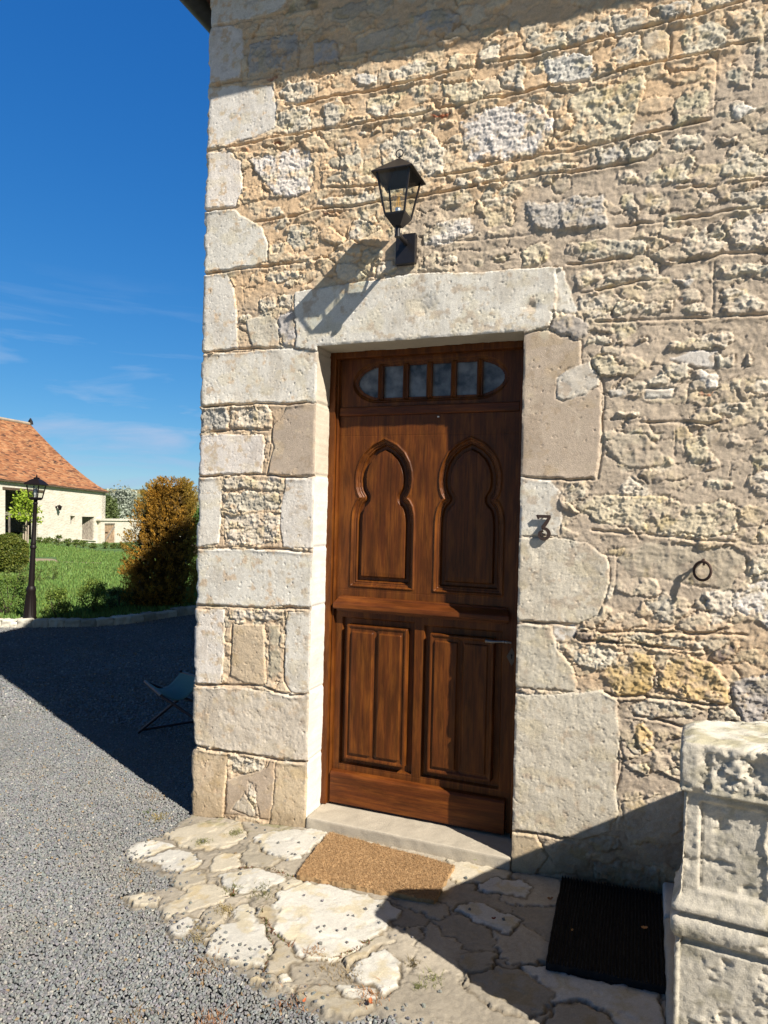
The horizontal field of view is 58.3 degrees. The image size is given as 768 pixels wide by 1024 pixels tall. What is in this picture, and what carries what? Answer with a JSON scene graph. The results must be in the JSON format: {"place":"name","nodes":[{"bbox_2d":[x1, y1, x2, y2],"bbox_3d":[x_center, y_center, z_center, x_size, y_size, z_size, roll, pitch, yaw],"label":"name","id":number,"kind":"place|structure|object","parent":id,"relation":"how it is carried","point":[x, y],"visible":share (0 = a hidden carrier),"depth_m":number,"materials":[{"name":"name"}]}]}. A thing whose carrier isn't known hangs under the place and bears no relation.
{"place":"outdoors","nodes":[
{"label":"outdoors","id":0,"kind":"place"},
{"bbox_2d":[29,558,55,561],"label":"garden path","id":1,"kind":"structure","parent":0,"point":[37,559],"depth_m":22.86,"materials":[{"name":"beige stone"}]},
{"bbox_2d":[0,531,197,620],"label":"lawn","id":2,"kind":"structure","parent":0,"point":[117,549],"depth_m":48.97,"materials":[{"name":"green plant"}]},
{"bbox_2d":[0,532,29,572],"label":"topiary ball","id":3,"kind":"object","parent":2,"relation":"on","point":[14,548],"visible":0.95,"depth_m":15.23,"materials":[{"name":"green plant"}]},
{"bbox_2d":[1,563,28,584],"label":"shrub","id":4,"kind":"object","parent":2,"relation":"on","point":[22,571],"visible":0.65,"depth_m":12.99,"materials":[{"name":"green plant"}]},
{"bbox_2d":[0,571,38,612],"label":"shrub","id":5,"kind":"object","parent":2,"relation":"on","point":[15,584],"visible":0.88,"depth_m":9.20,"materials":[{"name":"green plant"}]},
{"bbox_2d":[5,488,43,542],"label":"young tree","id":6,"kind":"object","parent":2,"relation":"on","point":[23,497],"visible":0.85,"depth_m":40.68,"materials":[{"name":"green plant"}]},
{"bbox_2d":[35,569,46,580],"bbox_3d":[-6.875,1.272,13.690,0.261,0.307,0.266,1,0,21],"label":"shrub","id":7,"kind":"object","parent":2,"relation":"on","point":[38,576],"visible":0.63,"depth_m":13.71,"materials":[{"name":"green plant"}]},
{"bbox_2d":[36,537,45,543],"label":"border plant","id":8,"kind":"object","parent":2,"relation":"on","point":[39,539],"visible":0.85,"depth_m":45.13,"materials":[{"name":"green plant"}]},
{"bbox_2d":[44,536,55,543],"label":"border plant","id":9,"kind":"object","parent":2,"relation":"on","point":[49,540],"visible":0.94,"depth_m":45.82,"materials":[{"name":"green plant"}]},
{"bbox_2d":[46,567,58,578],"bbox_3d":[-6.786,1.270,14.109,0.282,0.336,0.226,1,0,-7],"label":"shrub","id":10,"kind":"object","parent":2,"relation":"on","point":[55,572],"visible":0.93,"depth_m":14.09,"materials":[{"name":"green plant"}]},
{"bbox_2d":[0,417,108,542],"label":"barn","id":11,"kind":"structure","parent":2,"relation":"on","point":[28,451],"depth_m":53.45,"materials":[{"name":"paint"}]},
{"bbox_2d":[82,518,92,539],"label":"door","id":12,"kind":"structure","parent":11,"relation":"in","point":[87,523],"depth_m":56.29,"materials":[{"name":"beige wood"}]},
{"bbox_2d":[38,585,73,617],"bbox_3d":[-4.373,1.206,9.193,0.424,0.446,0.431,1,0,-31],"label":"shrub","id":13,"kind":"object","parent":2,"relation":"on","point":[64,606],"visible":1,"depth_m":9.14,"materials":[{"name":"green plant"}]},
{"bbox_2d":[53,534,62,545],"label":"border plant","id":14,"kind":"object","parent":2,"relation":"on","point":[57,541],"visible":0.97,"depth_m":46.56,"materials":[{"name":"green plant"}]},
{"bbox_2d":[62,538,71,545],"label":"border plant","id":15,"kind":"object","parent":2,"relation":"on","point":[66,542],"visible":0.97,"depth_m":47.15,"materials":[{"name":"green plant"}]},
{"bbox_2d":[72,539,81,546],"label":"border plant","id":16,"kind":"object","parent":2,"relation":"on","point":[75,543],"visible":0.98,"depth_m":47.86,"materials":[{"name":"green plant"}]},
{"bbox_2d":[77,540,87,547],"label":"border plant","id":17,"kind":"object","parent":2,"relation":"on","point":[83,542],"visible":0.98,"depth_m":48.33,"materials":[{"name":"green plant"}]},
{"bbox_2d":[74,577,109,611],"bbox_3d":[-4.109,1.168,9.697,0.444,0.536,0.504,1,0,1],"label":"shrub","id":18,"kind":"object","parent":2,"relation":"on","point":[96,592],"visible":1,"depth_m":9.64,"materials":[{"name":"green plant"}]},
{"bbox_2d":[87,543,98,548],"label":"border plant","id":19,"kind":"object","parent":2,"relation":"on","point":[93,545],"visible":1,"depth_m":49.04,"materials":[{"name":"green plant"}]},
{"bbox_2d":[99,542,109,548],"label":"border plant","id":20,"kind":"object","parent":2,"relation":"on","point":[106,544],"visible":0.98,"depth_m":49.91,"materials":[{"name":"green plant"}]},
{"bbox_2d":[105,491,120,518],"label":"round tree","id":21,"kind":"object","parent":2,"relation":"on","point":[111,507],"visible":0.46,"depth_m":65.65,"materials":[{"name":"green plant"}]},
{"bbox_2d":[109,543,118,548],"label":"border plant","id":22,"kind":"object","parent":2,"relation":"on","point":[113,545],"visible":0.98,"depth_m":50.63,"materials":[{"name":"green plant"}]},
{"bbox_2d":[103,585,136,607],"bbox_3d":[-3.886,1.261,10.188,0.533,0.362,0.508,1,0,21],"label":"shrub","id":23,"kind":"object","parent":2,"relation":"on","point":[110,602],"visible":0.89,"depth_m":10.13,"materials":[{"name":"green plant"}]},
{"bbox_2d":[96,518,180,542],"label":"garden wall","id":24,"kind":"structure","parent":2,"relation":"on","point":[108,530],"depth_m":58.91,"materials":[{"name":"paint"}]},
{"bbox_2d":[117,475,198,606],"bbox_3d":[-3.408,0.464,10.636,1.256,2.078,1.305,1,0,-4],"label":"conifer","id":25,"kind":"object","parent":2,"relation":"on","point":[165,517],"visible":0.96,"depth_m":10.33,"materials":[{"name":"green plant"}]},
{"bbox_2d":[0,0,209,490],"label":"sky","id":26,"kind":"structure","parent":0,"point":[104,104],"materials":[{"name":"blue"}]},
{"bbox_2d":[105,489,199,507],"bbox_3d":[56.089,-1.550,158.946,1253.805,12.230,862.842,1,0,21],"label":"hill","id":27,"kind":"structure","parent":0,"point":[133,490],"depth_m":213.68,"materials":[{"name":"green plant"}]},
{"bbox_2d":[107,480,145,518],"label":"willow tree","id":28,"kind":"object","parent":27,"relation":"on","point":[125,499],"visible":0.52,"depth_m":69.08,"materials":[{"name":"green plant"}]},
{"bbox_2d":[190,503,199,554],"bbox_3d":[-11.037,1.024,39.947,1.456,3.213,1.385,1,0,21],"label":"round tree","id":29,"kind":"object","parent":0,"point":[197,513],"visible":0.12,"depth_m":39.81,"materials":[{"name":"green plant"}]},
{"bbox_2d":[0,614,504,1023],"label":"gravel yard","id":30,"kind":"structure","parent":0,"point":[122,998],"depth_m":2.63,"materials":[{"name":"grey gravel"}]},
{"bbox_2d":[0,605,195,627],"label":"kerb","id":31,"kind":"structure","parent":30,"relation":"on","point":[21,622],"depth_m":9.04,"materials":[{"name":"stone"}]},
{"bbox_2d":[23,475,48,618],"bbox_3d":[-4.555,0.459,8.951,0.243,1.897,0.219,1,0,4],"label":"street lamp","id":32,"kind":"object","parent":31,"relation":"on","point":[30,611],"visible":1,"depth_m":8.92,"materials":[{"name":"brown metal"}]},
{"bbox_2d":[137,669,194,733],"bbox_3d":[-1.230,1.328,4.833,1.008,0.494,0.733,1,0,21],"label":"folding chair","id":33,"kind":"object","parent":30,"relation":"on","point":[180,687],"visible":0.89,"depth_m":4.77,"materials":[{"name":"teal fabric"}]},
{"bbox_2d":[179,0,767,894],"label":"stone house","id":34,"kind":"structure","parent":30,"relation":"on","point":[413,632],"depth_m":3.13,"materials":[{"name":"stone"}]},
{"bbox_2d":[371,149,425,266],"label":"wall lantern","id":35,"kind":"object","parent":34,"relation":"attached to","point":[398,173],"depth_m":3.03,"materials":[{"name":"black paint"}]},
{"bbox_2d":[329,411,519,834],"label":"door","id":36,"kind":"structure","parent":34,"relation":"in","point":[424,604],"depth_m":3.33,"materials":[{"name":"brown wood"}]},
{"bbox_2d":[536,515,550,540],"bbox_3d":[0.681,0.067,2.937,0.064,0.110,0.022,1,0,21],"label":"house number","id":37,"kind":"object","parent":34,"relation":"attached to","point":[544,525],"visible":1,"depth_m":2.92,"materials":[{"name":"brown metal"}]},
{"bbox_2d":[692,559,711,581],"bbox_3d":[1.242,0.226,2.694,0.054,0.089,0.090,1,0,5],"label":"iron ring","id":38,"kind":"object","parent":34,"relation":"attached to","point":[703,561],"visible":1,"depth_m":2.68,"materials":[{"name":"black metal"}]},
{"bbox_2d":[663,719,767,1023],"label":"stone pillar","id":39,"kind":"structure","parent":30,"relation":"on","point":[715,932],"depth_m":1.75,"materials":[{"name":"stone"}]},
{"bbox_2d":[112,815,665,1023],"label":"paving","id":40,"kind":"structure","parent":0,"point":[495,971],"depth_m":2.50,"materials":[{"name":"stone"}]},
{"bbox_2d":[114,789,444,1023],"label":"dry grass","id":41,"kind":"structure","parent":40,"relation":"on","point":[257,896],"depth_m":2.32,"materials":[{"name":"beige plant"}]},
{"bbox_2d":[229,866,373,973],"bbox_3d":[-0.362,1.540,2.683,0.501,0.039,0.767,1,0,-17],"label":"moss","id":42,"kind":"object","parent":40,"relation":"on","point":[231,894],"visible":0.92,"depth_m":2.49,"materials":[{"name":"green plant"}]},
{"bbox_2d":[296,832,457,903],"bbox_3d":[-0.036,1.527,2.966,0.657,0.033,0.432,1,0,21],"label":"doormat","id":43,"kind":"object","parent":40,"relation":"on","point":[337,860],"visible":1,"depth_m":2.92,"materials":[{"name":"brown fabric"}]},
{"bbox_2d":[546,876,665,993],"bbox_3d":[0.819,1.527,2.532,0.393,0.054,0.593,1,0,21],"label":"doormat","id":44,"kind":"object","parent":40,"relation":"on","point":[608,939],"visible":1,"depth_m":2.46,"materials":[{"name":"black rubber"}]},
{"bbox_2d":[662,882,673,919],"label":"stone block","id":45,"kind":"structure","parent":40,"relation":"on","point":[667,892],"depth_m":2.63,"materials":[{"name":"stone"}]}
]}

